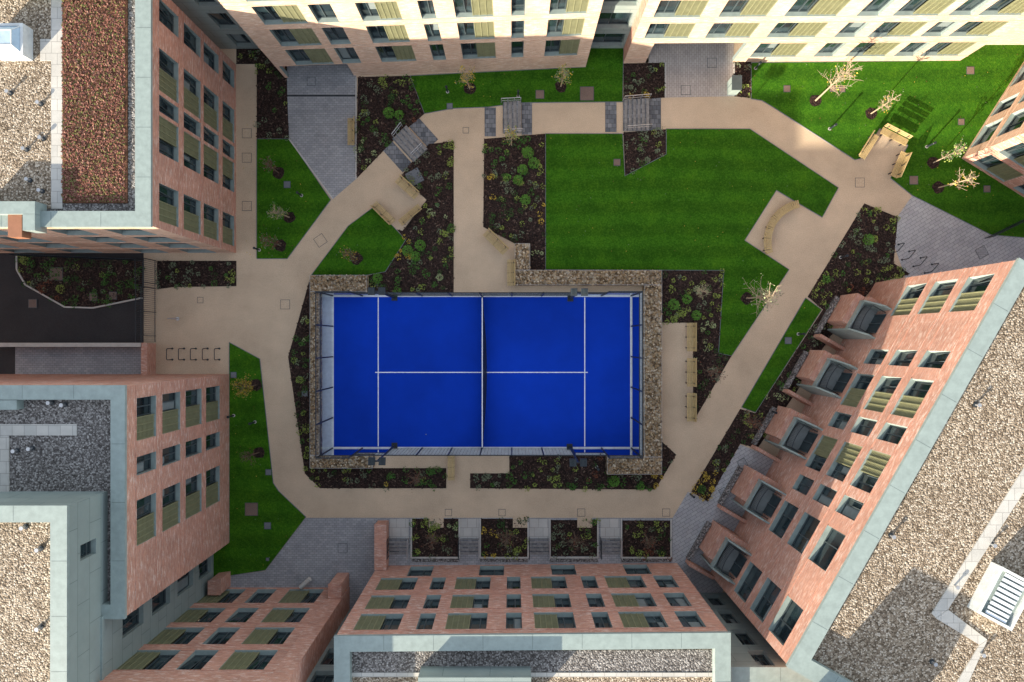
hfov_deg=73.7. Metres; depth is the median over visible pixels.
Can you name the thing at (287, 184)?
manhole cover
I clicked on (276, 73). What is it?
shrub planting
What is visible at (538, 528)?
patio path
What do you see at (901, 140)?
timber bench
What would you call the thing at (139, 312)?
metal railing
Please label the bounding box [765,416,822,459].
balcony structure
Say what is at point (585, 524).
path notch
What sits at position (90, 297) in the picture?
manhole cover
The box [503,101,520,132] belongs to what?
stone steps
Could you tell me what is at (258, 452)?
young tree
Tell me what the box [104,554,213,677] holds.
walls
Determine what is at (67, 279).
shrub planting
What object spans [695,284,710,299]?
young tree
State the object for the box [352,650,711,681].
roof margin
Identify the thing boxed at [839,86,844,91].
manhole cover
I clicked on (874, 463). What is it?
windows
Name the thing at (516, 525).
path notch
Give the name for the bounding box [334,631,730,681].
roof
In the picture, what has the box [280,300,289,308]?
manhole cover
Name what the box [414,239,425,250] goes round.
round shrub
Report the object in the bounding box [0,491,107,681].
walls
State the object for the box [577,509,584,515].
manhole cover
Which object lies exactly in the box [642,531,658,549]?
young tree
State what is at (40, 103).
roof vent
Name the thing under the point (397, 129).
handrail
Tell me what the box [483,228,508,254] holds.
timber bench
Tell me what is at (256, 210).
edging kerb
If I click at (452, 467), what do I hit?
timber bench
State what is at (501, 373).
padel court
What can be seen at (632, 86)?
shrub planting
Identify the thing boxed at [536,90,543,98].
manhole cover
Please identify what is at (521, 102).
edging kerb
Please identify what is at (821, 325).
patio wall
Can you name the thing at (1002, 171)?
windows
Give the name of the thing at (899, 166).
timber bench
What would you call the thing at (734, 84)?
utility cabinet
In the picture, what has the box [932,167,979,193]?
young tree
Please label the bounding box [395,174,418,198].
timber bench
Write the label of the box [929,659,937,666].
roof vent
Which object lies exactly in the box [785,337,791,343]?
manhole cover
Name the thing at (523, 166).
round shrub
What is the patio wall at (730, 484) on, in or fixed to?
on the angled paving at (691, 516)
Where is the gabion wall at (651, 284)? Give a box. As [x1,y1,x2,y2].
[514,243,662,474]
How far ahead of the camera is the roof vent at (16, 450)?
34.00 m
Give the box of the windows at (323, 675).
[310,641,333,681]
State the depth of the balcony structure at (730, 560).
43.60 m
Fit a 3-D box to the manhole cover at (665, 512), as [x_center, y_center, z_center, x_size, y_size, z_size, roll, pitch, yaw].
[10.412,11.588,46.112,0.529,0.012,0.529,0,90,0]
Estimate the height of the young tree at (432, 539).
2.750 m
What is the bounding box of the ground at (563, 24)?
[137,0,927,661]
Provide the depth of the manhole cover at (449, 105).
46.07 m
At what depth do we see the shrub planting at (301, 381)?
46.00 m
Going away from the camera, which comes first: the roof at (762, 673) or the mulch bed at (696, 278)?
the roof at (762, 673)
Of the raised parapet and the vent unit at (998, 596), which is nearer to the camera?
the vent unit at (998, 596)
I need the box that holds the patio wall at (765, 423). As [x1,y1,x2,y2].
[751,406,780,462]
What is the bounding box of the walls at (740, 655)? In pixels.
[700,593,785,664]
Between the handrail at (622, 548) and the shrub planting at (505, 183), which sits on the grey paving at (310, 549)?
the handrail at (622, 548)
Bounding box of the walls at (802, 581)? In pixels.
[711,260,1015,662]
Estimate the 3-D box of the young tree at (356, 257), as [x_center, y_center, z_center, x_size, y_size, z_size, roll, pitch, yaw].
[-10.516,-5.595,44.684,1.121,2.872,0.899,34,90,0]
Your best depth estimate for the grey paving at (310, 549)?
46.11 m
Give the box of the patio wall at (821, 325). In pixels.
[813,296,844,350]
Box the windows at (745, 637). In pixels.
[705,594,773,664]
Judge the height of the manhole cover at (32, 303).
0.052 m
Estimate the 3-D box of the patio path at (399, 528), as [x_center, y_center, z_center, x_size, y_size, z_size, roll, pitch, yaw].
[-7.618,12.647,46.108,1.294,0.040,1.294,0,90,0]
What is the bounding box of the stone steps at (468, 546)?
[460,539,478,554]
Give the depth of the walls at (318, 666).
38.59 m
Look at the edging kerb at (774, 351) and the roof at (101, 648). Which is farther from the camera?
the edging kerb at (774, 351)
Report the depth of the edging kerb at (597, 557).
46.03 m
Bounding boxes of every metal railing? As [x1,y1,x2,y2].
[5,253,139,260]
[135,286,143,341]
[143,258,155,287]
[985,219,1023,238]
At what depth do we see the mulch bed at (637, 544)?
46.10 m
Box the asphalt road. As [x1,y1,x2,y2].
[0,253,143,373]
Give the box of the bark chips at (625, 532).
[622,520,669,560]
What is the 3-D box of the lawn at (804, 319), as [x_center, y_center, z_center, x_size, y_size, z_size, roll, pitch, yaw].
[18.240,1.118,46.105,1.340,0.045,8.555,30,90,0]
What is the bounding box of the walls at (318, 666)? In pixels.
[306,609,382,681]
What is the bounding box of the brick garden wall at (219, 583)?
[208,571,230,594]
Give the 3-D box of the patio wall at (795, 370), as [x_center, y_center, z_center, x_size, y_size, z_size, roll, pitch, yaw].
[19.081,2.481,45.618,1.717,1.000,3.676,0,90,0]
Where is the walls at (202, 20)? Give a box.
[171,0,259,48]
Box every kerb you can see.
[0,343,140,346]
[16,256,142,308]
[229,342,305,575]
[256,139,330,258]
[289,140,332,198]
[311,208,405,274]
[355,78,356,178]
[410,48,623,113]
[410,519,459,558]
[479,519,528,558]
[545,130,837,355]
[549,519,598,558]
[621,519,671,558]
[665,63,665,97]
[742,298,821,412]
[751,60,1023,237]
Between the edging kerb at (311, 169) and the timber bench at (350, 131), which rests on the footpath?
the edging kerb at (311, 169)
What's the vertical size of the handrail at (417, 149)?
0.978 m
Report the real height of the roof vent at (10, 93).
0.340 m
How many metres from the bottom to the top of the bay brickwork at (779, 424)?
2.900 m
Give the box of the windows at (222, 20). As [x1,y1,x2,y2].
[194,0,254,46]
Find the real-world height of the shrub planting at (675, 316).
0.314 m
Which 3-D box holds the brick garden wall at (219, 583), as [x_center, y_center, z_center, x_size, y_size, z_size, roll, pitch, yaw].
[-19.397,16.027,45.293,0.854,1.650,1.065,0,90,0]
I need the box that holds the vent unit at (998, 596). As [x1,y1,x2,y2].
[967,562,1023,630]
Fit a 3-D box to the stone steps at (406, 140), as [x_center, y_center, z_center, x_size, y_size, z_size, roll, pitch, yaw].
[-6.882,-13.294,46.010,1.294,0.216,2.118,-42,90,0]
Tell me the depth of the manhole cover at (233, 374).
46.07 m
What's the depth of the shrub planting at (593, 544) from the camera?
46.01 m
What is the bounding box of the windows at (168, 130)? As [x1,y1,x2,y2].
[0,0,233,252]
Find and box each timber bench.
[347,116,354,144]
[370,201,394,224]
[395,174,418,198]
[398,204,421,225]
[448,456,454,479]
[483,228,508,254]
[507,259,514,285]
[685,323,696,350]
[685,358,696,386]
[685,393,696,421]
[762,200,799,253]
[857,130,878,159]
[880,123,912,145]
[888,151,911,177]
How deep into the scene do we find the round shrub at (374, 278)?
45.85 m
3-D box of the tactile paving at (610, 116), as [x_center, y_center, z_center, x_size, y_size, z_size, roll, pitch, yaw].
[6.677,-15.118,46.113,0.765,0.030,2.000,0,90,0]
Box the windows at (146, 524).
[137,386,219,545]
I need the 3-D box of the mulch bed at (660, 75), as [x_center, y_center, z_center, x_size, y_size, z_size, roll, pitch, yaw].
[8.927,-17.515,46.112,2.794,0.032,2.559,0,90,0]
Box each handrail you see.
[391,122,402,137]
[410,142,422,156]
[501,97,520,102]
[620,537,622,558]
[623,93,651,99]
[625,124,652,129]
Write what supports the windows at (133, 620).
attached to the walls at (119, 650)
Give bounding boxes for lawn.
[214,343,304,575]
[257,139,329,257]
[312,208,404,274]
[411,48,622,112]
[546,129,837,355]
[742,299,820,411]
[752,45,1023,236]
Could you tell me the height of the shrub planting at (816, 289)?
0.327 m
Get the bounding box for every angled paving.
[673,445,773,592]
[895,196,1023,277]
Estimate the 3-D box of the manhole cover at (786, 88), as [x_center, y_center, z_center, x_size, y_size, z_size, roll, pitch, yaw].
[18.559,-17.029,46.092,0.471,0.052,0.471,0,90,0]
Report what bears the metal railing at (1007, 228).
on the angled paving at (944, 240)
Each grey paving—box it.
[15,347,140,373]
[218,518,672,608]
[287,64,355,198]
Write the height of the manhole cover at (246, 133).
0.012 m
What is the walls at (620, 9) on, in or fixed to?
on the ground at (563, 24)
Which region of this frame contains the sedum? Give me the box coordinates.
[60,0,127,202]
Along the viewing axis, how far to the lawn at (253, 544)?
46.08 m
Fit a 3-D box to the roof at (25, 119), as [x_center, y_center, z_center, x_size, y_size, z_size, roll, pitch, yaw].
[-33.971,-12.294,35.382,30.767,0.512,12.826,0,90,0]
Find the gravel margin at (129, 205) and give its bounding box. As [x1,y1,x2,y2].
[47,0,134,210]
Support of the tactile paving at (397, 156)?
on the footpath
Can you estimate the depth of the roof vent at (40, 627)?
31.28 m
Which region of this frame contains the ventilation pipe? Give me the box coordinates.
[299,577,311,588]
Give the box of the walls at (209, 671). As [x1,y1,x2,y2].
[99,587,327,681]
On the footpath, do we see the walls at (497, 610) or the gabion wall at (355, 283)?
the gabion wall at (355, 283)
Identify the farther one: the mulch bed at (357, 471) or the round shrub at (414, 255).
the mulch bed at (357, 471)
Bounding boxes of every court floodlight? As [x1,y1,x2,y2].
[368,287,397,300]
[368,443,397,464]
[567,288,587,301]
[567,444,586,466]
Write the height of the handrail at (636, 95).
0.977 m
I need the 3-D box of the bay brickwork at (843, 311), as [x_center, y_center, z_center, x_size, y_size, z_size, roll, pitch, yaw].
[22.302,-1.644,44.668,1.599,2.900,2.400,30,90,0]
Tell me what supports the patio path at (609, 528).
on the footpath
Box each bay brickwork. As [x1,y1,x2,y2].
[699,520,747,563]
[730,465,781,505]
[764,406,817,443]
[796,350,850,385]
[827,293,883,328]
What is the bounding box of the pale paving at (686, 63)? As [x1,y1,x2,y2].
[649,26,733,97]
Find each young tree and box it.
[230,372,261,399]
[237,447,264,464]
[259,156,283,178]
[259,233,285,252]
[266,201,295,222]
[340,247,362,264]
[407,467,426,489]
[422,528,441,548]
[455,63,475,93]
[498,530,516,549]
[502,125,518,151]
[551,64,572,91]
[565,531,587,550]
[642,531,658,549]
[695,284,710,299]
[700,361,727,381]
[740,273,782,316]
[742,412,766,436]
[810,57,861,106]
[865,90,903,119]
[927,139,966,168]
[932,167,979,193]
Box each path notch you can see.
[429,517,443,527]
[513,517,527,527]
[577,517,591,527]
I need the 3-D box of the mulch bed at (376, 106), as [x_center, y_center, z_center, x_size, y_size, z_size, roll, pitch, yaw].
[-8.221,-14.427,46.112,4.618,0.032,6.971,0,90,0]
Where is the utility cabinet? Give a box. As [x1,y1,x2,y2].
[727,75,741,95]
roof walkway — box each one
[0,400,76,491]
[40,0,62,208]
[931,467,1023,681]
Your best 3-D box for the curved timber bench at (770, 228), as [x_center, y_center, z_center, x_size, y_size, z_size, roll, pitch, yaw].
[17.800,-7.771,45.808,1.295,0.620,4.237,31,90,0]
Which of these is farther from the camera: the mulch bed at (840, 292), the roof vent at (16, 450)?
the mulch bed at (840, 292)
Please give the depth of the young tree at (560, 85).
44.53 m
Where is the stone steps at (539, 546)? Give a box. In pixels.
[530,539,548,554]
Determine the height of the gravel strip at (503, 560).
0.050 m
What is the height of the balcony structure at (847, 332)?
4.050 m
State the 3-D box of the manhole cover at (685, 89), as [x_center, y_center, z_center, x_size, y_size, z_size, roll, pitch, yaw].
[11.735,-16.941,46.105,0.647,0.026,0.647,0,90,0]
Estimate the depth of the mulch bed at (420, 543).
46.10 m
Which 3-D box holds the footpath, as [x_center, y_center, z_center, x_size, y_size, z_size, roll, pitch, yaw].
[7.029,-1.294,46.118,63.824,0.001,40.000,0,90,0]
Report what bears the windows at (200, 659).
attached to the walls at (209, 671)
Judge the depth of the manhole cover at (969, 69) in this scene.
46.07 m
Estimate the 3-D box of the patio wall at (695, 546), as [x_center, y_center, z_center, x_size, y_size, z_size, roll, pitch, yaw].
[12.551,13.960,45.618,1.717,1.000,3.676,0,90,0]
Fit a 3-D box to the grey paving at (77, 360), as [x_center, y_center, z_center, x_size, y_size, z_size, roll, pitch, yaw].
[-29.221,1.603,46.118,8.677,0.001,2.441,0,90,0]
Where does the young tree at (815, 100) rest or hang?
on the lawn at (947, 95)
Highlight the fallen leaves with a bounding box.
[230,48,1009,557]
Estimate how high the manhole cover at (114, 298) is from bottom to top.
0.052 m
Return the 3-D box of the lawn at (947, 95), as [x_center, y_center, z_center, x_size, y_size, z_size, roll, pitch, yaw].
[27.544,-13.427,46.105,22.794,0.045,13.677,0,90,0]
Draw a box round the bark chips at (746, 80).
[733,62,751,97]
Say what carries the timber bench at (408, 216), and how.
on the footpath
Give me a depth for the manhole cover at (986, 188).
46.07 m
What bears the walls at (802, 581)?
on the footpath
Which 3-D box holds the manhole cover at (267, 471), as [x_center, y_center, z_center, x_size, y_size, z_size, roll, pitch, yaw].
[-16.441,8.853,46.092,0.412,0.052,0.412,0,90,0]
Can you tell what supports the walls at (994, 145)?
on the ground at (563, 24)
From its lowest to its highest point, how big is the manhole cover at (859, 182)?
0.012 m
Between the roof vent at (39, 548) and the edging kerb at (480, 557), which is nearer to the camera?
the roof vent at (39, 548)
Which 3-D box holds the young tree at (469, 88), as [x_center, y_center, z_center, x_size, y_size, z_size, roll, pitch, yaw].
[-2.970,-16.927,44.493,1.474,3.253,1.573,0,90,0]
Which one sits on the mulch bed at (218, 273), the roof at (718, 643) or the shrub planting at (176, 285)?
the shrub planting at (176, 285)
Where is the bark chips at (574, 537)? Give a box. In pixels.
[551,520,599,556]
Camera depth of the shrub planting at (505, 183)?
46.00 m
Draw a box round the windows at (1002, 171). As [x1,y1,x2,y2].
[970,65,1023,193]
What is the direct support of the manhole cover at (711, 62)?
on the pale paving at (686, 63)
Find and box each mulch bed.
[18,256,142,306]
[157,261,235,288]
[236,49,288,138]
[288,282,309,471]
[305,468,445,487]
[357,76,423,177]
[412,519,457,556]
[470,442,675,489]
[481,519,526,556]
[483,134,544,269]
[551,520,596,555]
[622,520,669,556]
[623,63,664,98]
[623,129,665,174]
[662,270,730,421]
[691,203,907,499]
[735,62,750,97]
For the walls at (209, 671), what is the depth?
37.32 m
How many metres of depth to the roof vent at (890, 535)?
33.42 m
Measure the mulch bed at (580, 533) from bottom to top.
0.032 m
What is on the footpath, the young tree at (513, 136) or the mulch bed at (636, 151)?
the mulch bed at (636, 151)
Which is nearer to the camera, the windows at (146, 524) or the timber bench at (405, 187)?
the windows at (146, 524)
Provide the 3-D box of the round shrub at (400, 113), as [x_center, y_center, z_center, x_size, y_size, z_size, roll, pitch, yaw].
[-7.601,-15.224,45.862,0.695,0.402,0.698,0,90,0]
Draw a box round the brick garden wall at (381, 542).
[374,520,388,569]
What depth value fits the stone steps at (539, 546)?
45.99 m
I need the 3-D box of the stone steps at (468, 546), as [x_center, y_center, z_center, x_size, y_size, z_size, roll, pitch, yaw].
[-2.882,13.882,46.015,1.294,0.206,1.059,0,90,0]
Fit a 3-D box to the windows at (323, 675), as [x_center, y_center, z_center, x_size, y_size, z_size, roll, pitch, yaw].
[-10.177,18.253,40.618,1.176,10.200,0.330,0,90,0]
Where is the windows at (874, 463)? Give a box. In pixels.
[734,274,993,644]
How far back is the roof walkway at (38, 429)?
34.01 m
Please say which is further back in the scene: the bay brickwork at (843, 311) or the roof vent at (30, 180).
the bay brickwork at (843, 311)
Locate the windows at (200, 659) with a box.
[116,589,323,669]
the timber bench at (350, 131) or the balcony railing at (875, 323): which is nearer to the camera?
the balcony railing at (875, 323)
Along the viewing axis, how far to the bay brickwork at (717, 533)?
44.21 m
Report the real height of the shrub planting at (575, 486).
0.277 m
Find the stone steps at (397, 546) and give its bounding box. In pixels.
[389,539,408,554]
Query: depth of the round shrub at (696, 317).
45.85 m
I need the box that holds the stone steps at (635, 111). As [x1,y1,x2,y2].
[623,98,648,130]
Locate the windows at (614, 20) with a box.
[591,0,637,45]
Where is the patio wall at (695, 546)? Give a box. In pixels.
[685,521,714,579]
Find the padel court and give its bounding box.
[315,291,642,458]
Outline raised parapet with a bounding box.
[0,201,46,238]
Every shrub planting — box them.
[15,255,144,307]
[154,260,234,289]
[238,49,289,140]
[291,315,309,470]
[309,466,446,491]
[353,74,419,169]
[369,140,455,291]
[409,517,458,560]
[473,454,672,491]
[481,516,528,559]
[482,135,546,255]
[551,518,599,558]
[622,126,667,173]
[623,62,665,97]
[626,520,671,560]
[662,268,727,405]
[691,207,905,500]
[733,61,750,97]
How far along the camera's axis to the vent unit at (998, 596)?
32.83 m
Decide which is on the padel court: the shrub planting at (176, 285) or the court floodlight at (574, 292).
the court floodlight at (574, 292)
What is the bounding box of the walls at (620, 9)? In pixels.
[591,0,641,47]
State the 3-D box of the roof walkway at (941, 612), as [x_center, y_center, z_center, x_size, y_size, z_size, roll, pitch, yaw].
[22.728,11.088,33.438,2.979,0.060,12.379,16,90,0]
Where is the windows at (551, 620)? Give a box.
[353,564,705,629]
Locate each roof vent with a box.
[4,89,12,95]
[10,448,19,452]
[19,524,28,530]
[21,146,28,151]
[24,177,32,182]
[26,446,34,450]
[34,545,43,552]
[34,624,43,631]
[35,100,43,106]
[36,188,44,193]
[37,135,45,140]
[46,400,54,404]
[59,402,67,406]
[888,533,895,538]
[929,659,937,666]
[973,402,981,406]
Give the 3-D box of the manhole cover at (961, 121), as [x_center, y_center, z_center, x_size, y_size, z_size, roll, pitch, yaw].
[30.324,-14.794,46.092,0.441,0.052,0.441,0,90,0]
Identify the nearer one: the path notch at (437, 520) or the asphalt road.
the path notch at (437, 520)
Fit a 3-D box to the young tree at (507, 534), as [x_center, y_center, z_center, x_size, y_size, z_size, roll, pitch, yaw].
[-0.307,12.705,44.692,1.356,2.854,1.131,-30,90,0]
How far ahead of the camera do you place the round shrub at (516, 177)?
45.86 m
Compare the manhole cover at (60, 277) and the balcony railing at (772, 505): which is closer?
the balcony railing at (772, 505)
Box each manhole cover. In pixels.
[28,299,36,307]
[50,267,62,279]
[89,293,96,300]
[109,292,116,299]
[197,297,202,302]
[230,372,236,377]
[242,129,251,137]
[242,153,251,161]
[242,201,251,210]
[245,503,257,515]
[264,522,270,528]
[265,469,270,474]
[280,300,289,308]
[284,181,290,187]
[313,233,326,246]
[404,167,423,185]
[445,509,451,515]
[447,103,452,108]
[463,127,468,132]
[499,509,504,515]
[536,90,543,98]
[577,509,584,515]
[580,86,593,99]
[614,159,620,165]
[662,509,669,515]
[681,85,690,94]
[707,58,716,67]
[737,458,747,467]
[783,85,789,91]
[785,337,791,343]
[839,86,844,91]
[855,178,864,186]
[909,176,917,184]
[958,119,964,124]
[966,66,973,73]
[975,245,988,258]
[983,185,990,191]
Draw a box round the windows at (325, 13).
[246,0,588,77]
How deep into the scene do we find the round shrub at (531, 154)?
45.82 m
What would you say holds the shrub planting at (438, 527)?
on the mulch bed at (420, 543)
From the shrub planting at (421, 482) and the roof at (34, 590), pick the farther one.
the shrub planting at (421, 482)
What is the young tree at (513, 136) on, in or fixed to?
on the mulch bed at (538, 192)
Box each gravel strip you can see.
[411,559,458,561]
[480,559,527,561]
[550,559,597,561]
[621,559,670,561]
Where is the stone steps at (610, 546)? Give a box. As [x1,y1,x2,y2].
[600,539,619,554]
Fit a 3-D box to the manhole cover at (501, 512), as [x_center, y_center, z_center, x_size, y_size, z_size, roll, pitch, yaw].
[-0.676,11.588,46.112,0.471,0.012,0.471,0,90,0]
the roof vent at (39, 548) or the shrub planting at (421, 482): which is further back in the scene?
the shrub planting at (421, 482)
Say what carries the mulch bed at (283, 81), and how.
on the footpath
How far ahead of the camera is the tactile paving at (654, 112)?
46.10 m
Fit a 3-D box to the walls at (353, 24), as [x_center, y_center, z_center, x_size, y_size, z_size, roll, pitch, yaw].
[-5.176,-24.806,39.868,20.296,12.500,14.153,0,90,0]
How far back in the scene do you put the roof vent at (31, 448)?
33.97 m
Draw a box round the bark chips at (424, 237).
[369,141,454,291]
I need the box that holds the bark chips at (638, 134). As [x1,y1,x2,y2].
[623,130,665,173]
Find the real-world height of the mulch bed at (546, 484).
0.032 m
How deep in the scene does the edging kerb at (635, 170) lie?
46.07 m
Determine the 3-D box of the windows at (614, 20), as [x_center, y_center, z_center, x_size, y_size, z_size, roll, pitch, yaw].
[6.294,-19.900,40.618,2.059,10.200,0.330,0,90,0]
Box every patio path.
[390,519,408,537]
[460,519,478,537]
[529,519,548,537]
[600,519,619,537]
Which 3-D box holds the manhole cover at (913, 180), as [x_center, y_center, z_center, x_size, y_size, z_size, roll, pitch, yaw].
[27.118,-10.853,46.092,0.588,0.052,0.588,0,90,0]
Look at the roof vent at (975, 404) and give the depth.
33.32 m
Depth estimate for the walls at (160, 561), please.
38.73 m
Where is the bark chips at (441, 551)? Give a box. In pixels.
[412,518,457,556]
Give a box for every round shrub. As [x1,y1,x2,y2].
[372,273,382,283]
[383,107,394,118]
[394,110,403,119]
[402,245,413,255]
[410,250,420,260]
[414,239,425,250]
[513,175,522,184]
[517,164,527,174]
[520,194,530,204]
[522,146,533,158]
[528,157,538,168]
[609,475,619,486]
[668,299,679,310]
[682,294,691,303]
[692,310,701,319]
[862,234,873,244]
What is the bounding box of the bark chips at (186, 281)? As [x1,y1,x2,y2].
[156,260,235,287]
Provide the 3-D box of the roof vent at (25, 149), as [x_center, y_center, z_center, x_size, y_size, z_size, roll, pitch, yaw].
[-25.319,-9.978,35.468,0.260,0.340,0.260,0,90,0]
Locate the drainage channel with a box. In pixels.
[287,95,354,95]
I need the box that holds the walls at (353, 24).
[218,0,602,77]
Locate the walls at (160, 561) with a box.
[0,374,228,614]
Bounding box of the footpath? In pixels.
[144,26,951,617]
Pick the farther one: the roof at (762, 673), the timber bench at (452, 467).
the timber bench at (452, 467)
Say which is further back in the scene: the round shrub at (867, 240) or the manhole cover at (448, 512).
the manhole cover at (448, 512)
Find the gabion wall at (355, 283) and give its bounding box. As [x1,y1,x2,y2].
[309,274,374,468]
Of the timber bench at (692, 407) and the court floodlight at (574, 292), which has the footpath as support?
the timber bench at (692, 407)
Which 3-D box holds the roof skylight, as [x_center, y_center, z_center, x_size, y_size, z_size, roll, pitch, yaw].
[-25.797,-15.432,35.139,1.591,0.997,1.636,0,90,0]
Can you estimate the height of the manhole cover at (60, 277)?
0.052 m
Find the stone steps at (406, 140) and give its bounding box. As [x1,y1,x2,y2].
[392,125,426,161]
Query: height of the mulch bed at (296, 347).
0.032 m
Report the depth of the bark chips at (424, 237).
46.07 m
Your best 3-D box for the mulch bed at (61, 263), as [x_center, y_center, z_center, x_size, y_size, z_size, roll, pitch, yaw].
[-29.177,-4.000,46.112,8.471,0.032,3.530,0,90,0]
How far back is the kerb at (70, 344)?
44.97 m
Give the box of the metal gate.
[140,286,155,335]
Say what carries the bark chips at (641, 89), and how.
on the mulch bed at (660, 75)
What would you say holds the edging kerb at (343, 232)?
on the footpath
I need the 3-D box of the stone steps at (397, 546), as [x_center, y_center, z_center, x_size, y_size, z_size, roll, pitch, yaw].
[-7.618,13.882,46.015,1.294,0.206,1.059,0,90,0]
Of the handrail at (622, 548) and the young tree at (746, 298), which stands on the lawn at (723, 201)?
the young tree at (746, 298)
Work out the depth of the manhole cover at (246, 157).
46.11 m
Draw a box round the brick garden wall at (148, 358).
[141,343,155,374]
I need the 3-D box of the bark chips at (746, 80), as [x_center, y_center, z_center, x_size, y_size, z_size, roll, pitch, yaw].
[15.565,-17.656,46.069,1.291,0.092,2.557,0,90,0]
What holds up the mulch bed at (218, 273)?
on the footpath
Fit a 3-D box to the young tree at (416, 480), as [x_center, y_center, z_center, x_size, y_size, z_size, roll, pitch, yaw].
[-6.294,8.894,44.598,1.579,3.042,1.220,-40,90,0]
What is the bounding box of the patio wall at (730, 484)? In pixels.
[717,465,746,522]
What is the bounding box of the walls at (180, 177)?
[0,0,235,252]
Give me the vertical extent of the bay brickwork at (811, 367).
2.900 m
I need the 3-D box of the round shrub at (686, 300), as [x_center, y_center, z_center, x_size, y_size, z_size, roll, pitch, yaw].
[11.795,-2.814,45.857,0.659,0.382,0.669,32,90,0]
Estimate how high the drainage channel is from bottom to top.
0.018 m
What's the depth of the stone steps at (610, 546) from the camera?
46.01 m
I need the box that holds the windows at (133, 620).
[123,555,211,637]
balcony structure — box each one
[699,537,751,584]
[731,479,785,523]
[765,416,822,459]
[796,358,857,398]
[827,300,891,338]
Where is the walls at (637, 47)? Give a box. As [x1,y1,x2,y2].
[624,0,1023,62]
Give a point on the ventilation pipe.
(303, 584)
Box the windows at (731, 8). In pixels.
[644,0,1023,61]
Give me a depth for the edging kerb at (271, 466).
46.08 m
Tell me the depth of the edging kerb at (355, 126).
46.07 m
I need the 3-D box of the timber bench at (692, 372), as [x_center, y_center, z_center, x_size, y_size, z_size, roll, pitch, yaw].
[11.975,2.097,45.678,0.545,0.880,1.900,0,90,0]
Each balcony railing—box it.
[717,545,747,578]
[749,485,780,518]
[785,423,817,454]
[819,364,851,394]
[851,305,885,335]
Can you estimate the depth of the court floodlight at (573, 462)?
40.05 m
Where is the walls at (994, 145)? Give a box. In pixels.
[962,62,1023,196]
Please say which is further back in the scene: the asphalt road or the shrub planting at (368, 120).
the asphalt road
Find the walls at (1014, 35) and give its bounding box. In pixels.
[969,0,1023,44]
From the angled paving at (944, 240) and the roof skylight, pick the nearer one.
the roof skylight
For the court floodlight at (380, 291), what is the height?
6.240 m
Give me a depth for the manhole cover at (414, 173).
46.07 m
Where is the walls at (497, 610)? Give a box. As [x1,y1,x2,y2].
[337,563,726,634]
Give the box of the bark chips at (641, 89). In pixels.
[623,62,665,98]
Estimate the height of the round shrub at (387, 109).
0.457 m
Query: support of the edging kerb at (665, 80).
on the pale paving at (686, 63)
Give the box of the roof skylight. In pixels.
[0,23,32,60]
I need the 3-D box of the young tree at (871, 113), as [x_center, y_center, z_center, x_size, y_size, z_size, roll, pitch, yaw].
[24.059,-15.354,44.429,1.115,3.380,1.096,37,90,0]
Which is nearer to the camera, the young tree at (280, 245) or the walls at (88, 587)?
the walls at (88, 587)
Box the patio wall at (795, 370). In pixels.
[782,351,813,405]
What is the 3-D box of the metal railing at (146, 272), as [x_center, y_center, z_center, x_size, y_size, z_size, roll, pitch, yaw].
[-24.059,-4.508,45.318,0.050,1.600,1.858,0,90,0]
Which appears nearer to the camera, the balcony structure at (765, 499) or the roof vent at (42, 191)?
the roof vent at (42, 191)
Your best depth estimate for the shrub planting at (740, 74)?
46.01 m
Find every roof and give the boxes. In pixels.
[0,0,152,226]
[0,385,126,618]
[0,505,69,681]
[100,616,103,680]
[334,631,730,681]
[731,665,812,681]
[786,258,1023,681]
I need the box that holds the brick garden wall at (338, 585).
[328,573,348,598]
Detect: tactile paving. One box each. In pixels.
[384,142,410,171]
[409,119,437,145]
[485,108,495,135]
[522,103,531,134]
[605,102,616,131]
[649,98,660,130]
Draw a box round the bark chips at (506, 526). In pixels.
[481,518,526,556]
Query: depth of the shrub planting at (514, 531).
46.00 m

